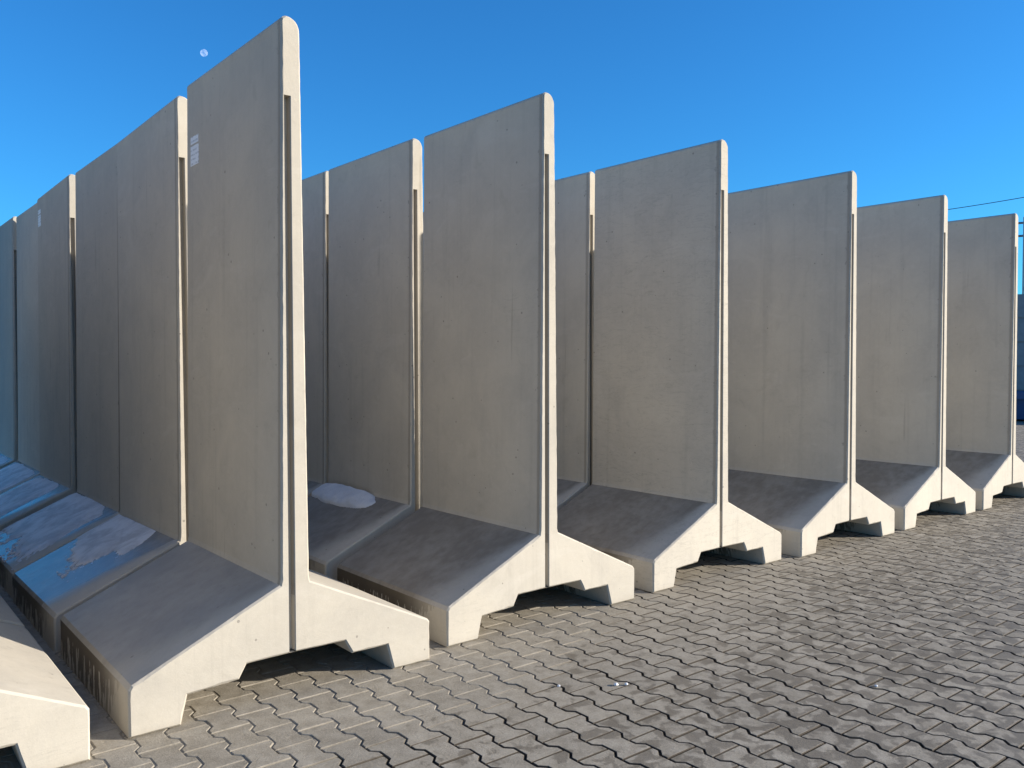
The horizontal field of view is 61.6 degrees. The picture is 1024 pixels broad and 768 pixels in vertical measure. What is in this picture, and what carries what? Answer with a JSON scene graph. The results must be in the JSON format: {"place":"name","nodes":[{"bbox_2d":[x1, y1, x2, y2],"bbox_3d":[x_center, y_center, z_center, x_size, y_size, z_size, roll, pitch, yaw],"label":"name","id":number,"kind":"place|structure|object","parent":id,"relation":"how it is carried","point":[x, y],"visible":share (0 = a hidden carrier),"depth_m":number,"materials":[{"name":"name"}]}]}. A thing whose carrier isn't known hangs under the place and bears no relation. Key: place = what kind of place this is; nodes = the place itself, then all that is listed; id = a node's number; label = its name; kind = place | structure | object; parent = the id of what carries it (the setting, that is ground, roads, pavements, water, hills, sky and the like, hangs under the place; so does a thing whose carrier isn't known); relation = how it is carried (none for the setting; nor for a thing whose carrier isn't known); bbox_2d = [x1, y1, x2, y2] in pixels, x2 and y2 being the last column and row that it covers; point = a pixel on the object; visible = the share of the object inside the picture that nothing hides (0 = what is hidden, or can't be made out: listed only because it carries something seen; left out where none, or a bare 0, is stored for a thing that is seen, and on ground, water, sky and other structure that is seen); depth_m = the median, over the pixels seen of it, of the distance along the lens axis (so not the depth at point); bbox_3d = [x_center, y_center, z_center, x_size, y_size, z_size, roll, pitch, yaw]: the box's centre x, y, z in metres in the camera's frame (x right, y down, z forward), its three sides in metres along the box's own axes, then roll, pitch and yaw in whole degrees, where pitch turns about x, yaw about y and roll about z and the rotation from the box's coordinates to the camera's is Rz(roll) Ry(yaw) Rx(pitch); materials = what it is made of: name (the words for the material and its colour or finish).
{"place":"outdoors","nodes":[
{"label":"outdoors","id":0,"kind":"place"},
{"bbox_2d":[0,419,1023,767],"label":"paving","id":1,"kind":"structure","parent":0,"point":[920,625],"depth_m":4.00,"materials":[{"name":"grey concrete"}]},
{"bbox_2d":[0,595,24,626],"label":"retaining wall element","id":2,"kind":"object","parent":1,"relation":"on","point":[8,615],"visible":0.35,"depth_m":4.28,"materials":[{"name":"concrete"}]},
{"bbox_2d":[0,203,39,493],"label":"retaining wall element","id":3,"kind":"object","parent":1,"relation":"on","point":[28,344],"visible":0.36,"depth_m":8.31,"materials":[{"name":"concrete"}]},
{"bbox_2d":[0,463,34,490],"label":"ice crust","id":4,"kind":"object","parent":3,"relation":"on","point":[13,474],"visible":1,"depth_m":8.11},
{"bbox_2d":[0,174,76,531],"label":"retaining wall element","id":5,"kind":"object","parent":1,"relation":"on","point":[56,208],"visible":0.63,"depth_m":7.08,"materials":[{"name":"concrete"}]},
{"bbox_2d":[0,477,58,516],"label":"ice crust","id":6,"kind":"object","parent":5,"relation":"on","point":[21,495],"visible":1,"depth_m":7.17},
{"bbox_2d":[0,622,89,767],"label":"retaining wall element","id":7,"kind":"object","parent":1,"relation":"on","point":[44,716],"visible":1,"depth_m":3.16,"materials":[{"name":"concrete"}]},
{"bbox_2d":[0,144,119,598],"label":"retaining wall element","id":8,"kind":"object","parent":1,"relation":"on","point":[98,410],"visible":0.5,"depth_m":6.14,"materials":[{"name":"concrete"}]},
{"bbox_2d":[0,493,103,569],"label":"ice crust","id":9,"kind":"object","parent":8,"relation":"on","point":[46,527],"visible":1,"depth_m":6.07},
{"bbox_2d":[12,96,187,651],"bbox_3d":[-2.203,-0.119,5.321,1.422,3.000,1.222,-1,1,-39],"label":"retaining wall element","id":10,"kind":"object","parent":1,"relation":"on","point":[152,196],"visible":0.59,"depth_m":5.06,"materials":[{"name":"concrete"}]},
{"bbox_2d":[56,514,155,581],"bbox_3d":[-2.536,0.996,5.256,0.487,0.242,0.907,-1,1,-39],"label":"ice crust","id":11,"kind":"object","parent":10,"relation":"on","point":[120,534],"visible":1,"depth_m":5.26},
{"bbox_2d":[61,16,428,737],"bbox_3d":[-1.347,-0.121,4.276,1.422,3.000,1.222,-1,2,-39],"label":"retaining wall element","id":12,"kind":"object","parent":1,"relation":"on","point":[231,588],"visible":1,"depth_m":3.96,"materials":[{"name":"concrete"}]},
{"bbox_2d":[302,171,328,497],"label":"retaining wall element","id":13,"kind":"object","parent":1,"relation":"on","point":[315,206],"visible":0.1,"depth_m":6.95,"materials":[{"name":"concrete"}]},
{"bbox_2d":[307,138,423,579],"bbox_3d":[-1.023,-0.182,6.359,1.422,3.000,1.222,-1,2,-39],"label":"retaining wall element","id":14,"kind":"object","parent":1,"relation":"on","point":[375,364],"visible":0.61,"depth_m":6.13,"materials":[{"name":"concrete"}]},
{"bbox_2d":[311,483,375,507],"bbox_3d":[-1.266,0.835,6.427,0.176,0.128,0.847,-1,2,-39],"label":"snow patch","id":15,"kind":"object","parent":14,"relation":"on","point":[340,495],"visible":1,"depth_m":6.38,"materials":[{"name":"white snow"}]},
{"bbox_2d":[423,212,423,262],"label":"retaining wall element","id":16,"kind":"object","parent":1,"relation":"on","point":[423,237],"depth_m":8.71,"materials":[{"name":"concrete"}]},
{"bbox_2d":[337,92,633,646],"bbox_3d":[-0.170,-0.154,5.354,1.422,3.000,1.222,-1,2,-39],"label":"retaining wall element","id":17,"kind":"object","parent":1,"relation":"on","point":[465,547],"visible":0.98,"depth_m":5.12,"materials":[{"name":"concrete"}]},
{"bbox_2d":[555,171,594,510],"bbox_3d":[0.271,-0.213,7.394,1.422,3.000,1.222,-1,2,-39],"label":"retaining wall element","id":18,"kind":"object","parent":1,"relation":"on","point":[574,239],"visible":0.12,"depth_m":6.99,"materials":[{"name":"concrete"}]},
{"bbox_2d":[557,139,780,592],"bbox_3d":[1.074,-0.185,6.392,1.422,3.000,1.222,-1,2,-39],"label":"retaining wall element","id":19,"kind":"object","parent":1,"relation":"on","point":[653,507],"visible":0.95,"depth_m":6.20,"materials":[{"name":"concrete"}]},
{"bbox_2d":[728,171,894,556],"bbox_3d":[2.352,-0.215,7.368,1.422,3.000,1.222,-1,2,-39],"label":"retaining wall element","id":20,"kind":"object","parent":1,"relation":"on","point":[792,257],"visible":0.81,"depth_m":7.19,"materials":[{"name":"concrete"}]},
{"bbox_2d":[855,195,975,529],"bbox_3d":[3.594,-0.245,8.381,1.422,3.000,1.222,-1,2,-39],"label":"retaining wall element","id":21,"kind":"object","parent":1,"relation":"on","point":[904,472],"visible":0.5,"depth_m":8.12,"materials":[{"name":"concrete"}]},
{"bbox_2d":[946,213,1023,509],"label":"retaining wall element","id":22,"kind":"object","parent":1,"relation":"on","point":[984,462],"visible":0.54,"depth_m":9.07,"materials":[{"name":"concrete"}]},
{"bbox_2d":[1016,391,1023,418],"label":"skip container","id":23,"kind":"object","parent":1,"relation":"on","point":[1019,404],"depth_m":20.50,"materials":[{"name":"blue paint"}]},
{"bbox_2d":[0,0,1023,293],"label":"sky","id":24,"kind":"structure","parent":0,"point":[917,99],"materials":[{"name":"blue"}]},
{"bbox_2d":[948,197,1023,209],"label":"overhead cable","id":25,"kind":"object","parent":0,"point":[986,203],"visible":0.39,"depth_m":55.29,"materials":[{"name":"black metal"}]},
{"label":"ground","id":26,"kind":"structure","parent":0,"visible":0},
{"bbox_2d":[0,216,17,468],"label":"retaining wall element","id":27,"kind":"object","parent":26,"relation":"on","point":[8,362],"visible":0.54,"depth_m":9.00,"materials":[{"name":"concrete"}]},
{"bbox_2d":[0,455,7,464],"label":"ice crust","id":28,"kind":"object","parent":27,"relation":"on","point":[3,459],"visible":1,"depth_m":8.98},
{"bbox_2d":[1018,217,1023,293],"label":"lattice mast","id":29,"kind":"object","parent":26,"relation":"on","point":[1023,256],"visible":0.37,"depth_m":52.80,"materials":[{"name":"metal"}]},
{"bbox_3d":[12.937,0.487,23.744,1.600,0.642,0.700,1,2,31],"label":"stacked block","id":30,"kind":"object","parent":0,"visible":0},
{"bbox_2d":[1016,367,1023,390],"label":"stacked block","id":31,"kind":"object","parent":30,"relation":"on","point":[1020,380],"depth_m":22.94,"materials":[{"name":"concrete"}]},
{"bbox_3d":[15.018,-0.126,22.490,1.600,0.642,0.700,1,2,31],"label":"stacked block","id":32,"kind":"object","parent":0,"visible":0},
{"bbox_2d":[1017,343,1023,366],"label":"stacked block","id":33,"kind":"object","parent":32,"relation":"on","point":[1020,354],"depth_m":22.93,"materials":[{"name":"concrete"}]},
{"bbox_3d":[12.936,-0.805,23.706,1.600,0.642,0.700,1,2,31],"label":"stacked block","id":34,"kind":"object","parent":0,"visible":0},
{"bbox_2d":[1017,318,1023,342],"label":"stacked block","id":35,"kind":"object","parent":34,"relation":"on","point":[1020,330],"depth_m":22.91,"materials":[{"name":"concrete"}]},
{"bbox_3d":[15.016,-1.417,22.453,1.600,0.642,0.700,1,2,31],"label":"stacked block","id":36,"kind":"object","parent":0,"visible":0},
{"bbox_2d":[1017,294,1023,317],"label":"stacked block","id":37,"kind":"object","parent":36,"relation":"on","point":[1020,305],"depth_m":22.90,"materials":[{"name":"concrete"}]}
]}

